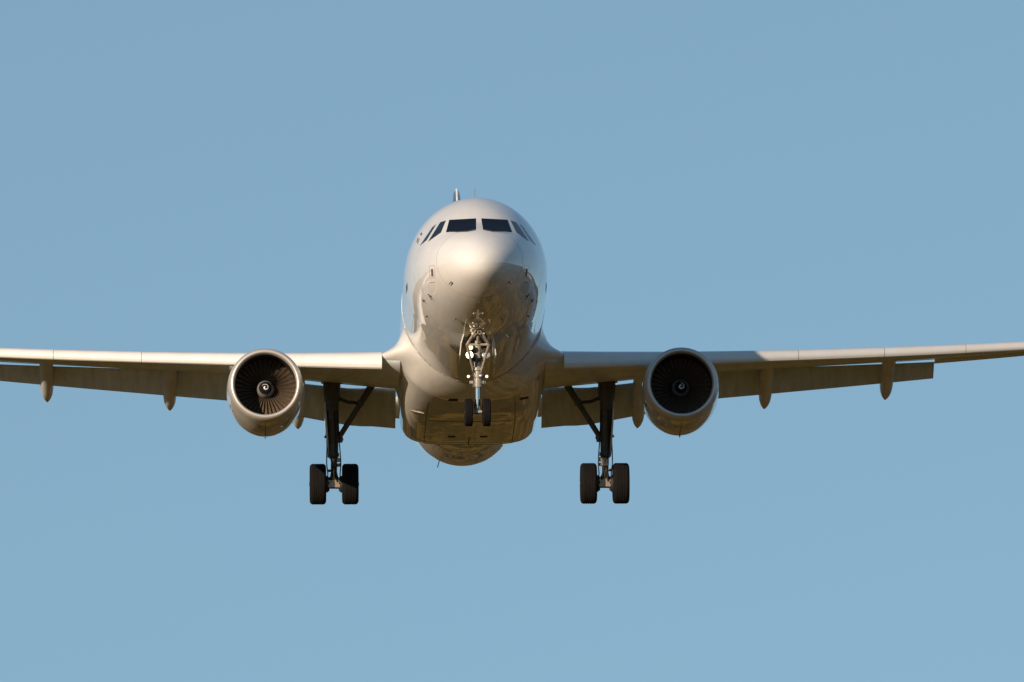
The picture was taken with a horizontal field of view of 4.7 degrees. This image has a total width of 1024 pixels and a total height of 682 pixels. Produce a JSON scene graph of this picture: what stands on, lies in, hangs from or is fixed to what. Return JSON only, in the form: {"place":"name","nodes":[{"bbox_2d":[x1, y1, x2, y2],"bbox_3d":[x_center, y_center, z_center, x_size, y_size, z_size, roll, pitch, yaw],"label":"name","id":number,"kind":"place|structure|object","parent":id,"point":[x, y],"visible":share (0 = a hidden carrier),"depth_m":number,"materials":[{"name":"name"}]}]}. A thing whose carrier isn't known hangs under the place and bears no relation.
{"place":"outdoors","nodes":[
{"label":"outdoors","id":0,"kind":"place"},
{"bbox_2d":[0,188,1023,504],"bbox_3d":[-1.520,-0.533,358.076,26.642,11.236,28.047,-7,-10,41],"label":"passenger jet","id":1,"kind":"object","parent":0,"point":[472,366],"visible":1,"depth_m":350.50,"materials":[{"name":"white paint"}]},
{"bbox_2d":[0,0,1023,681],"label":"sky","id":2,"kind":"structure","parent":0,"point":[237,176],"materials":[{"name":"blue"}]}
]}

